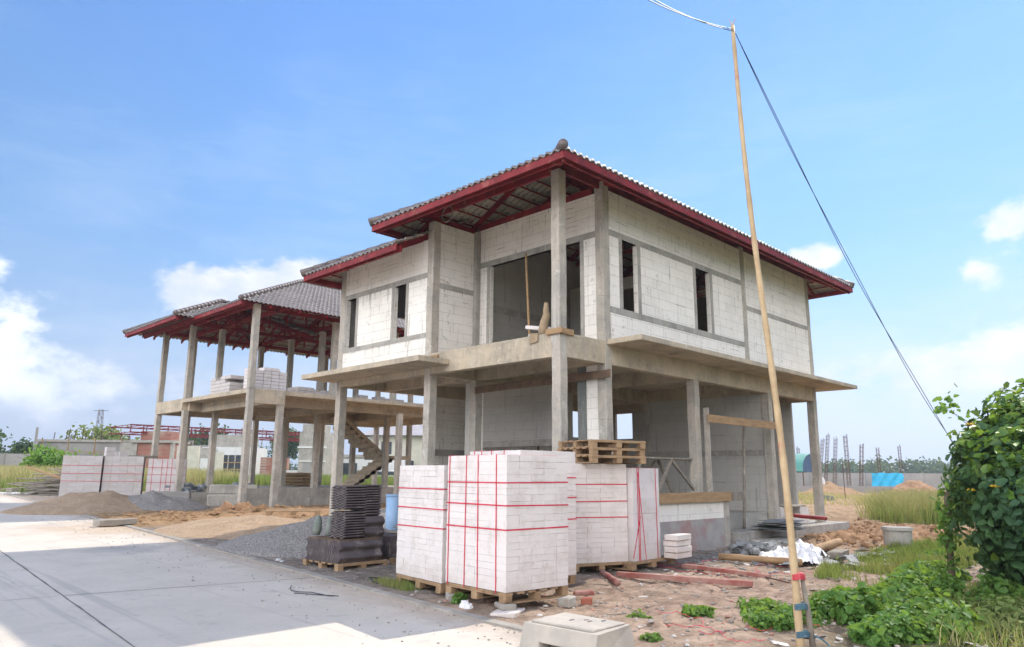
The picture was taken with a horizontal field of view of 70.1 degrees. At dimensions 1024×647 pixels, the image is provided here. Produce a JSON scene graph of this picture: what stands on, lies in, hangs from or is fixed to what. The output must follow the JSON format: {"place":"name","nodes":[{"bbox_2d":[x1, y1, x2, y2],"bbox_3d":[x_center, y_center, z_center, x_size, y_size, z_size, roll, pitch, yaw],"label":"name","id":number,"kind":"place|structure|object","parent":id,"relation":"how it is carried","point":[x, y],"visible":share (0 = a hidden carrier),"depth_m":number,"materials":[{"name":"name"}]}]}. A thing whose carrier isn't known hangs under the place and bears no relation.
{"place":"outdoors","nodes":[
{"label":"outdoors","id":0,"kind":"place"},
{"bbox_2d":[101,456,145,495],"bbox_3d":[-14.352,5.737,26.951,1.295,1.622,0.915,5,-13,-22],"label":"block bundle","id":1,"kind":"object","parent":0,"point":[123,475],"visible":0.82,"depth_m":26.59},
{"bbox_2d":[0,494,521,646],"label":"road","id":2,"kind":"structure","parent":0,"point":[66,561],"depth_m":8.58,"materials":[{"name":"concrete"}]},
{"bbox_2d":[0,526,312,646],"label":"road joints","id":3,"kind":"object","parent":2,"relation":"on","point":[89,593],"visible":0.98,"depth_m":8.94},
{"bbox_2d":[30,515,514,646],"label":"road grit","id":4,"kind":"object","parent":2,"relation":"on","point":[289,588],"visible":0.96,"depth_m":9.91,"materials":[{"name":"gravel"}]},
{"bbox_2d":[0,490,1023,646],"bbox_3d":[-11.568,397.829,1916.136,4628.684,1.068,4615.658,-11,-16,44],"label":"ground","id":5,"kind":"structure","parent":0,"point":[843,512],"depth_m":9.72,"materials":[{"name":"soil"}]},
{"bbox_2d":[0,437,40,453],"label":"broadleaf tree","id":6,"kind":"object","parent":5,"relation":"on","point":[18,448],"visible":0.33,"depth_m":70.55,"materials":[{"name":"green plant"}]},
{"bbox_2d":[0,466,61,494],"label":"bamboo pile","id":7,"kind":"object","parent":5,"relation":"on","point":[47,487],"visible":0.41,"depth_m":31.30,"materials":[{"name":"brown wood"}]},
{"bbox_2d":[0,453,75,466],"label":"boundary wall","id":8,"kind":"structure","parent":5,"relation":"on","point":[6,458],"depth_m":61.43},
{"bbox_2d":[14,443,80,467],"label":"shrub","id":9,"kind":"object","parent":5,"relation":"on","point":[39,456],"visible":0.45,"depth_m":53.29,"materials":[{"name":"green plant"}]},
{"bbox_2d":[0,490,142,514],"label":"sand heap","id":10,"kind":"object","parent":5,"relation":"on","point":[81,503],"visible":0.76,"depth_m":21.84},
{"bbox_2d":[0,474,145,491],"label":"verge grass","id":11,"kind":"structure","parent":5,"relation":"on","point":[3,485],"depth_m":33.97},
{"bbox_2d":[60,422,139,439],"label":"broadleaf tree","id":12,"kind":"object","parent":5,"relation":"on","point":[96,431],"visible":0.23,"depth_m":91.33,"materials":[{"name":"green plant"}]},
{"bbox_2d":[93,518,136,525],"bbox_3d":[-9.709,4.856,17.859,0.364,0.145,0.911,-8,-14,35],"label":"kerb piece","id":13,"kind":"object","parent":5,"relation":"on","point":[107,522],"visible":1,"depth_m":17.71,"materials":[{"name":"concrete"}]},
{"bbox_2d":[0,463,239,485],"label":"verge grass","id":14,"kind":"structure","parent":5,"relation":"on","point":[22,471],"depth_m":40.29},
{"bbox_2d":[37,426,207,455],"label":"unfinished row building","id":15,"kind":"structure","parent":5,"relation":"on","point":[93,447],"depth_m":74.87,"materials":[{"name":"grey concrete"}]},
{"bbox_2d":[108,424,299,441],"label":"steel roof frame","id":16,"kind":"object","parent":15,"relation":"on","point":[266,433],"visible":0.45,"depth_m":75.79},
{"bbox_2d":[120,431,190,468],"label":"brick building","id":17,"kind":"structure","parent":5,"relation":"on","point":[168,443],"depth_m":69.72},
{"bbox_2d":[128,490,209,510],"bbox_3d":[-11.796,5.826,23.935,2.800,0.700,3.800,-11,-16,44],"label":"gravel heap","id":18,"kind":"object","parent":5,"relation":"on","point":[153,500],"visible":0.67,"depth_m":23.49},
{"bbox_2d":[176,446,223,472],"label":"arch wall","id":19,"kind":"structure","parent":5,"relation":"on","point":[193,454],"depth_m":60.28,"materials":[{"name":"white paint"}]},
{"bbox_2d":[207,494,236,505],"bbox_3d":[-10.110,6.404,26.422,1.710,0.441,0.606,4,-12,-16],"label":"precast piece","id":20,"kind":"object","parent":5,"relation":"on","point":[216,499],"visible":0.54,"depth_m":26.04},
{"bbox_2d":[209,484,258,493],"bbox_3d":[-10.108,6.038,26.568,1.668,0.350,0.505,4,-12,-15],"label":"precast piece","id":21,"kind":"object","parent":20,"relation":"on","point":[222,488],"visible":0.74,"depth_m":26.27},
{"bbox_2d":[154,514,305,539],"bbox_3d":[-6.037,4.787,17.320,5.200,0.501,4.400,-8,-14,34],"label":"sand heap","id":22,"kind":"object","parent":5,"relation":"on","point":[230,528],"visible":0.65,"depth_m":16.28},
{"bbox_2d":[198,435,266,476],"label":"grey building","id":23,"kind":"structure","parent":5,"relation":"on","point":[230,446],"depth_m":65.55,"materials":[{"name":"white paint"}]},
{"bbox_2d":[100,504,385,525],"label":"yard clods","id":24,"kind":"object","parent":5,"relation":"on","point":[182,519],"visible":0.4,"depth_m":20.76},
{"bbox_2d":[0,492,522,631],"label":"kerb","id":25,"kind":"structure","parent":5,"relation":"on","point":[517,627],"depth_m":9.78,"materials":[{"name":"concrete"}]},
{"bbox_2d":[196,507,328,519],"bbox_3d":[-6.769,5.763,22.169,1.200,0.340,6.400,-10,-15,40],"label":"soil heap","id":26,"kind":"object","parent":5,"relation":"on","point":[322,512],"visible":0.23,"depth_m":21.64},
{"bbox_2d":[122,279,422,506],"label":"unfinished frame house","id":27,"kind":"structure","parent":5,"relation":"on","point":[290,320],"depth_m":28.43,"materials":[{"name":"concrete"}]},
{"bbox_2d":[210,375,243,393],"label":"block bundle","id":28,"kind":"object","parent":27,"relation":"on","point":[227,383],"visible":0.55,"depth_m":25.80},
{"bbox_2d":[243,367,286,390],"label":"block bundle","id":29,"kind":"object","parent":27,"relation":"on","point":[271,378],"visible":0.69,"depth_m":25.13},
{"bbox_2d":[260,457,296,475],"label":"brick shed","id":30,"kind":"structure","parent":5,"relation":"on","point":[266,465],"depth_m":64.50,"materials":[{"name":"brick"}]},
{"bbox_2d":[268,425,302,459],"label":"broadleaf tree","id":31,"kind":"object","parent":5,"relation":"on","point":[293,448],"visible":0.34,"depth_m":123.26,"materials":[{"name":"green plant"}]},
{"bbox_2d":[186,473,393,485],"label":"field grass","id":32,"kind":"structure","parent":5,"relation":"on","point":[262,480],"depth_m":42.81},
{"bbox_2d":[216,516,389,557],"bbox_3d":[-3.689,4.178,14.497,4.400,0.703,4.000,-6,-13,29],"label":"gravel heap","id":33,"kind":"object","parent":5,"relation":"on","point":[287,540],"visible":0.25,"depth_m":13.37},
{"bbox_2d":[297,424,332,474],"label":"tower building","id":34,"kind":"structure","parent":5,"relation":"on","point":[305,447],"depth_m":62.70,"materials":[{"name":"white paint"}]},
{"bbox_2d":[303,559,388,571],"bbox_3d":[-2.687,3.863,11.766,1.054,0.123,0.940,-11,-16,44],"label":"wooden pallet","id":35,"kind":"object","parent":5,"relation":"on","point":[339,567],"visible":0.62,"depth_m":11.42,"materials":[{"name":"brown wood"}]},
{"bbox_2d":[305,484,384,563],"bbox_3d":[-2.683,3.218,11.861,0.966,1.182,0.868,-10,-16,42],"label":"roof tile stack","id":36,"kind":"object","parent":35,"relation":"on","point":[358,532],"visible":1,"depth_m":11.55,"materials":[{"name":"ceramic"}]},
{"bbox_2d":[331,424,422,474],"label":"cream house","id":37,"kind":"structure","parent":5,"relation":"on","point":[416,450],"depth_m":70.95,"materials":[{"name":"white paint"}]},
{"bbox_2d":[381,557,396,563],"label":"wooden pallet","id":38,"kind":"object","parent":5,"relation":"on","point":[392,560],"visible":0.09,"depth_m":11.92,"materials":[{"name":"brown wood"}]},
{"bbox_2d":[381,530,396,557],"bbox_3d":[-2.000,3.790,12.613,0.895,0.374,0.958,-9,-15,39],"label":"roof tile stack","id":39,"kind":"object","parent":38,"relation":"on","point":[389,545],"visible":0.19,"depth_m":12.05,"materials":[{"name":"ceramic"}]},
{"bbox_2d":[385,494,398,529],"bbox_3d":[-2.489,4.119,15.238,0.340,1.080,0.340,-11,-16,44],"label":"blue drum","id":40,"kind":"object","parent":5,"relation":"on","point":[391,515],"visible":0.62,"depth_m":15.15,"materials":[{"name":"plastic"}]},
{"bbox_2d":[372,575,421,591],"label":"kerb weeds","id":41,"kind":"object","parent":5,"relation":"on","point":[404,584],"visible":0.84,"depth_m":9.81,"materials":[{"name":"green plant"}]},
{"bbox_2d":[396,574,459,593],"bbox_3d":[-0.858,3.510,9.973,1.004,0.123,1.172,9,-15,-36],"label":"wooden pallet","id":42,"kind":"object","parent":5,"relation":"on","point":[422,583],"visible":0.2,"depth_m":9.64,"materials":[{"name":"brown wood"}]},
{"bbox_2d":[396,465,448,583],"bbox_3d":[-0.853,2.726,10.135,1.015,1.472,1.215,9,-15,-36],"label":"block bundle","id":43,"kind":"object","parent":42,"relation":"on","point":[422,525],"visible":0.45,"depth_m":9.76,"materials":[{"name":"concrete"}]},
{"bbox_2d":[490,608,524,617],"bbox_3d":[-0.049,3.262,8.239,0.305,0.074,0.428,-3,-12,16],"label":"broken block","id":44,"kind":"object","parent":5,"relation":"on","point":[510,613],"depth_m":8.07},
{"bbox_2d":[494,601,516,610],"bbox_3d":[-0.084,3.224,8.315,0.186,0.076,0.270,6,-13,-24],"label":"broken block","id":45,"kind":"object","parent":44,"relation":"on","point":[505,607],"depth_m":8.21,"materials":[{"name":"concrete"}]},
{"bbox_2d":[445,582,567,603],"bbox_3d":[-0.074,3.273,8.993,1.004,0.129,1.172,10,-15,-40],"label":"wooden pallet","id":46,"kind":"object","parent":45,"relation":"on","point":[534,595],"visible":0.56,"depth_m":8.65,"materials":[{"name":"brown wood"}]},
{"bbox_2d":[445,454,568,592],"bbox_3d":[-0.069,2.457,9.162,1.015,1.573,1.185,10,-15,-40],"label":"block bundle","id":47,"kind":"object","parent":46,"relation":"on","point":[507,523],"visible":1,"depth_m":8.75,"materials":[{"name":"concrete"}]},
{"bbox_2d":[567,575,575,584],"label":"wooden pallet","id":48,"kind":"object","parent":5,"relation":"on","point":[571,579],"visible":0.09,"depth_m":10.19,"materials":[{"name":"brown wood"}]},
{"bbox_2d":[470,450,576,574],"bbox_3d":[0.144,2.720,10.537,1.055,1.728,1.175,10,-15,-38],"label":"block bundle","id":49,"kind":"object","parent":48,"relation":"on","point":[571,506],"visible":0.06,"depth_m":10.35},
{"bbox_2d":[520,612,634,646],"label":"drain box","id":50,"kind":"object","parent":5,"relation":"on","point":[564,629],"visible":1,"depth_m":6.60,"materials":[{"name":"concrete"}]},
{"bbox_2d":[300,139,857,554],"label":"unfinished house","id":51,"kind":"structure","parent":5,"relation":"on","point":[650,296],"depth_m":16.52,"materials":[{"name":"concrete"}]},
{"bbox_2d":[475,369,610,393],"bbox_3d":[0.504,1.194,14.775,3.702,0.190,0.035,-11,-16,44],"label":"form board","id":52,"kind":"object","parent":51,"relation":"attached to","point":[599,374],"visible":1,"depth_m":14.73,"materials":[{"name":"brown wood"}]},
{"bbox_2d":[630,457,703,492],"bbox_3d":[3.235,3.321,15.206,0.552,1.023,2.474,-11,-16,44],"label":"work trestle","id":53,"kind":"object","parent":51,"relation":"on","point":[665,472],"visible":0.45,"depth_m":15.23,"materials":[{"name":"grey wood"}]},
{"bbox_2d":[659,492,731,503],"bbox_3d":[3.697,3.526,14.785,0.030,0.200,3.000,-11,-16,44],"label":"form board","id":54,"kind":"object","parent":51,"relation":"attached to","point":[672,498],"visible":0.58,"depth_m":14.75,"materials":[{"name":"brown wood"}]},
{"bbox_2d":[703,408,712,491],"bbox_3d":[4.209,2.714,15.678,0.130,1.800,0.030,-11,-16,44],"label":"form board","id":55,"kind":"object","parent":51,"relation":"attached to","point":[708,454],"visible":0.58,"depth_m":15.66,"materials":[{"name":"wood"}]},
{"bbox_2d":[707,414,775,428],"bbox_3d":[5.354,2.271,16.758,0.030,0.170,3.300,-11,-16,44],"label":"form board","id":56,"kind":"object","parent":51,"relation":"attached to","point":[738,421],"visible":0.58,"depth_m":16.57,"materials":[{"name":"brown wood"}]},
{"bbox_2d":[742,426,745,528],"bbox_3d":[5.429,3.577,17.066,0.286,2.368,0.075,10,-15,-38],"label":"timber prop","id":57,"kind":"object","parent":51,"relation":"on","point":[744,485],"visible":0.93,"depth_m":17.01,"materials":[{"name":"grey wood"}]},
{"bbox_2d":[750,519,805,530],"bbox_3d":[6.106,4.574,16.607,0.916,0.223,1.653,-11,-16,44],"label":"slate pile","id":58,"kind":"object","parent":51,"relation":"on","point":[775,524],"visible":0.8,"depth_m":16.35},
{"bbox_2d":[576,561,629,571],"bbox_3d":[1.260,3.897,11.819,1.050,0.123,0.783,6,-13,-24],"label":"wooden pallet","id":59,"kind":"object","parent":5,"relation":"on","point":[600,566],"visible":0.28,"depth_m":11.50,"materials":[{"name":"brown wood"}]},
{"bbox_2d":[575,463,627,563],"bbox_3d":[1.266,3.088,11.986,1.015,1.532,0.755,6,-13,-24],"label":"block bundle","id":60,"kind":"object","parent":59,"relation":"on","point":[601,500],"visible":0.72,"depth_m":11.66,"materials":[{"name":"concrete"}]},
{"bbox_2d":[575,455,645,463],"bbox_3d":[1.486,2.257,12.081,1.106,0.126,0.953,7,-14,-30],"label":"wooden pallet","id":61,"kind":"object","parent":60,"relation":"on","point":[594,459],"visible":0.81,"depth_m":11.82,"materials":[{"name":"brown wood"}]},
{"bbox_2d":[557,447,644,455],"bbox_3d":[1.478,2.142,12.128,1.106,0.126,0.954,8,-14,-31],"label":"wooden pallet","id":62,"kind":"object","parent":61,"relation":"on","point":[603,451],"visible":0.83,"depth_m":11.87,"materials":[{"name":"brown wood"}]},
{"bbox_2d":[558,439,645,448],"bbox_3d":[1.490,2.020,12.140,1.106,0.126,0.953,7,-13,-29],"label":"wooden pallet","id":63,"kind":"object","parent":62,"relation":"on","point":[588,443],"visible":0.9,"depth_m":11.90,"materials":[{"name":"brown wood"}]},
{"bbox_2d":[594,555,674,570],"bbox_3d":[2.009,3.999,12.288,0.903,0.123,1.382,-10,-16,41],"label":"wooden pallet","id":64,"kind":"object","parent":5,"relation":"on","point":[631,566],"visible":0.35,"depth_m":11.88,"materials":[{"name":"brown wood"}]},
{"bbox_2d":[626,468,660,561],"bbox_3d":[1.930,3.208,12.364,0.835,1.498,0.826,-10,-16,41],"label":"block bundle","id":65,"kind":"object","parent":64,"relation":"on","point":[648,484],"visible":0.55,"depth_m":12.02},
{"bbox_2d":[616,571,752,586],"bbox_3d":[2.480,3.714,10.617,1.961,0.085,0.100,-5,-13,25],"label":"steel channel","id":66,"kind":"object","parent":5,"relation":"on","point":[732,582],"visible":1,"depth_m":10.55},
{"bbox_2d":[681,604,716,618],"bbox_3d":[2.103,3.257,8.227,0.399,0.180,0.442,-1,-12,6],"label":"creeper","id":67,"kind":"object","parent":5,"relation":"on","point":[699,611],"visible":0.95,"depth_m":8.11,"materials":[{"name":"green plant"}]},
{"bbox_2d":[402,547,1021,646],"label":"loose stones","id":68,"kind":"object","parent":5,"relation":"on","point":[701,633],"visible":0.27,"depth_m":8.47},
{"bbox_2d":[470,561,970,630],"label":"wood splinters","id":69,"kind":"object","parent":5,"relation":"on","point":[712,589],"visible":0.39,"depth_m":9.55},
{"bbox_2d":[682,563,770,578],"bbox_3d":[3.376,3.933,11.605,0.080,0.070,1.607,10,-15,-39],"label":"steel channel","id":70,"kind":"object","parent":5,"relation":"on","point":[728,571],"visible":0.9,"depth_m":11.53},
{"bbox_2d":[443,561,1011,646],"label":"brick crumbs","id":71,"kind":"object","parent":5,"relation":"on","point":[711,644],"visible":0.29,"depth_m":8.97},
{"bbox_2d":[647,541,861,575],"bbox_3d":[4.849,4.416,13.931,2.579,0.209,5.507,-11,-16,44],"label":"grey debris","id":72,"kind":"object","parent":5,"relation":"on","point":[699,561],"visible":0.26,"depth_m":12.83,"materials":[{"name":"stone"}]},
{"bbox_2d":[723,539,786,555],"bbox_3d":[4.871,4.393,14.271,1.005,0.320,1.452,-11,-16,44],"label":"rubble heap","id":73,"kind":"object","parent":5,"relation":"on","point":[751,548],"visible":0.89,"depth_m":13.97,"materials":[{"name":"grey stone"}]},
{"bbox_2d":[718,553,802,565],"bbox_3d":[4.291,4.090,12.660,1.424,0.125,0.124,-8,-14,34],"label":"timber pole","id":74,"kind":"object","parent":5,"relation":"on","point":[749,558],"visible":0.88,"depth_m":12.66,"materials":[{"name":"brown wood"}]},
{"bbox_2d":[736,597,786,613],"bbox_3d":[2.908,3.308,8.519,0.640,0.228,1.095,-11,-16,44],"label":"creeper","id":75,"kind":"object","parent":5,"relation":"on","point":[752,604],"visible":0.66,"depth_m":8.45,"materials":[{"name":"green plant"}]},
{"bbox_2d":[514,551,1011,646],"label":"paper flakes","id":76,"kind":"object","parent":5,"relation":"on","point":[786,644],"visible":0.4,"depth_m":9.26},
{"bbox_2d":[729,18,829,646],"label":"bamboo mast","id":77,"kind":"object","parent":5,"relation":"on","point":[799,605],"visible":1,"depth_m":7.06,"materials":[{"name":"brown wood"}]},
{"bbox_2d":[735,33,954,446],"bbox_3d":[4.501,-0.623,9.319,5.524,4.472,0.032,10,-15,-40],"label":"power cable","id":78,"kind":"object","parent":77,"relation":"attached to","point":[834,232],"visible":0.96,"depth_m":8.90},
{"bbox_2d":[739,603,830,631],"bbox_3d":[2.866,3.091,7.662,0.896,0.318,0.702,7,-13,-28],"label":"creeper","id":79,"kind":"object","parent":5,"relation":"on","point":[779,619],"visible":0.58,"depth_m":7.54,"materials":[{"name":"green plant"}]},
{"bbox_2d":[759,539,829,564],"bbox_3d":[5.064,4.109,13.163,1.200,0.420,1.694,-11,-16,44],"label":"plastic sheet","id":80,"kind":"object","parent":5,"relation":"on","point":[806,552],"visible":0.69,"depth_m":12.96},
{"bbox_2d":[795,453,811,485],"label":"canvas tent","id":81,"kind":"object","parent":5,"relation":"on","point":[803,462],"visible":0.16,"depth_m":61.34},
{"bbox_2d":[798,481,862,495],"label":"soil heap","id":82,"kind":"object","parent":5,"relation":"on","point":[829,487],"visible":0.54,"depth_m":51.08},
{"bbox_2d":[751,545,920,566],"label":"broken sheets","id":83,"kind":"object","parent":5,"relation":"on","point":[851,557],"visible":0.38,"depth_m":12.93,"materials":[{"name":"grey stone"}]},
{"bbox_2d":[798,490,884,505],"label":"sparse dry grass","id":84,"kind":"structure","parent":5,"relation":"on","point":[809,496],"depth_m":40.73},
{"bbox_2d":[797,486,895,492],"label":"footing beam","id":85,"kind":"structure","parent":5,"relation":"on","point":[861,489],"depth_m":58.37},
{"bbox_2d":[797,472,950,489],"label":"boundary wall","id":86,"kind":"structure","parent":5,"relation":"on","point":[933,480],"depth_m":73.80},
{"bbox_2d":[871,473,903,485],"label":"blue tarp","id":87,"kind":"object","parent":86,"relation":"hanging from","point":[886,479],"visible":0.62,"depth_m":70.93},
{"bbox_2d":[796,455,958,472],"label":"woods","id":88,"kind":"object","parent":5,"relation":"on","point":[920,466],"visible":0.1,"depth_m":256.37,"materials":[{"name":"green plant"}]},
{"bbox_2d":[782,517,974,568],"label":"clods","id":89,"kind":"object","parent":5,"relation":"on","point":[873,537],"visible":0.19,"depth_m":17.01,"materials":[{"name":"soil"}]},
{"bbox_2d":[808,577,953,625],"bbox_3d":[4.085,3.081,8.018,1.432,0.551,1.938,-11,-16,44],"label":"creeper","id":90,"kind":"object","parent":5,"relation":"on","point":[845,605],"visible":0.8,"depth_m":7.67,"materials":[{"name":"green plant"}]},
{"bbox_2d":[846,606,934,646],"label":"creeper","id":91,"kind":"object","parent":5,"relation":"on","point":[885,628],"visible":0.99,"depth_m":6.84,"materials":[{"name":"green plant"}]},
{"bbox_2d":[815,524,966,541],"bbox_3d":[9.374,5.122,17.618,7.200,0.504,3.000,9,-15,-36],"label":"soil heap","id":92,"kind":"object","parent":5,"relation":"on","point":[878,530],"visible":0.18,"depth_m":16.91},
{"bbox_2d":[811,538,975,581],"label":"yard grass","id":93,"kind":"structure","parent":5,"relation":"on","point":[879,566],"depth_m":12.05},
{"bbox_2d":[881,526,913,546],"bbox_3d":[7.904,4.404,14.943,0.600,0.460,0.600,-11,-16,44],"label":"concrete ring","id":94,"kind":"object","parent":5,"relation":"on","point":[901,534],"visible":0.75,"depth_m":14.75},
{"bbox_2d":[854,486,954,522],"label":"tall dry grass","id":95,"kind":"structure","parent":5,"relation":"on","point":[908,493],"depth_m":25.14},
{"bbox_2d":[849,494,974,524],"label":"tall green grass","id":96,"kind":"structure","parent":5,"relation":"on","point":[901,518],"depth_m":23.40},
{"bbox_2d":[892,480,936,493],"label":"soil heap","id":97,"kind":"object","parent":5,"relation":"on","point":[913,484],"visible":0.45,"depth_m":58.23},
{"bbox_2d":[880,558,972,583],"bbox_3d":[6.177,3.770,10.944,0.974,0.385,2.512,-11,-16,44],"label":"creeper","id":98,"kind":"object","parent":5,"relation":"on","point":[929,565],"visible":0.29,"depth_m":11.18,"materials":[{"name":"green plant"}]},
{"bbox_2d":[890,563,971,605],"bbox_3d":[4.821,3.183,8.631,1.294,0.621,0.931,5,-12,-19],"label":"creeper","id":99,"kind":"object","parent":5,"relation":"on","point":[929,580],"visible":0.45,"depth_m":8.46,"materials":[{"name":"green plant"}]},
{"bbox_2d":[884,527,979,568],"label":"yard grass","id":100,"kind":"structure","parent":5,"relation":"on","point":[913,549],"depth_m":13.11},
{"bbox_2d":[944,492,955,578],"bbox_3d":[5.787,2.974,9.645,0.156,1.466,0.099,-2,-12,12],"label":"dead post","id":101,"kind":"object","parent":5,"relation":"on","point":[951,555],"visible":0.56,"depth_m":9.64,"materials":[{"name":"brown wood"}]},
{"bbox_2d":[930,482,964,575],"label":"climbing leaves","id":102,"kind":"object","parent":101,"relation":"attached to","point":[943,519],"visible":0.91,"depth_m":9.66,"materials":[{"name":"green plant"}]},
{"bbox_2d":[915,597,985,642],"bbox_3d":[4.239,2.958,7.233,0.781,0.435,1.110,-11,-16,44],"label":"creeper","id":103,"kind":"object","parent":5,"relation":"on","point":[956,610],"visible":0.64,"depth_m":7.03,"materials":[{"name":"green plant"}]},
{"bbox_2d":[896,578,1023,646],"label":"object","id":104,"kind":"object","parent":5,"relation":"on","point":[976,638],"visible":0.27,"depth_m":6.86,"materials":[{"name":"green plant"}]},
{"bbox_2d":[907,584,1023,646],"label":"grass","id":105,"kind":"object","parent":5,"relation":"on","point":[990,639],"visible":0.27,"depth_m":6.79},
{"bbox_2d":[932,378,1023,586],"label":"vine bush","id":106,"kind":"object","parent":5,"relation":"on","point":[985,489],"visible":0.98,"depth_m":9.15,"materials":[{"name":"green plant"}]},
{"bbox_2d":[960,594,1023,642],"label":"creeper","id":107,"kind":"object","parent":5,"relation":"on","point":[996,608],"visible":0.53,"depth_m":7.46,"materials":[{"name":"green plant"}]},
{"bbox_2d":[964,571,1023,604],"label":"creeper","id":108,"kind":"object","parent":5,"relation":"on","point":[993,586],"visible":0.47,"depth_m":8.52,"materials":[{"name":"green plant"}]},
{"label":"wooden pallet","id":109,"kind":"object","parent":5,"relation":"on","visible":0},
{"bbox_2d":[58,455,104,496],"bbox_3d":[-15.534,5.614,26.393,1.255,1.622,0.915,5,-13,-22],"label":"block bundle","id":110,"kind":"object","parent":109,"relation":"on","point":[84,474],"visible":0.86,"depth_m":26.02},
{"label":"wooden pallet","id":111,"kind":"object","parent":5,"relation":"on","visible":0},
{"bbox_2d":[145,458,186,491],"bbox_3d":[-13.052,5.916,27.567,1.315,1.578,0.915,5,-13,-22],"label":"block bundle","id":112,"kind":"object","parent":111,"relation":"on","point":[161,473],"visible":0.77,"depth_m":27.15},
{"bbox_2d":[0,0,1023,469],"label":"sky","id":113,"kind":"structure","parent":0,"point":[158,158],"materials":[{"name":"blue"}]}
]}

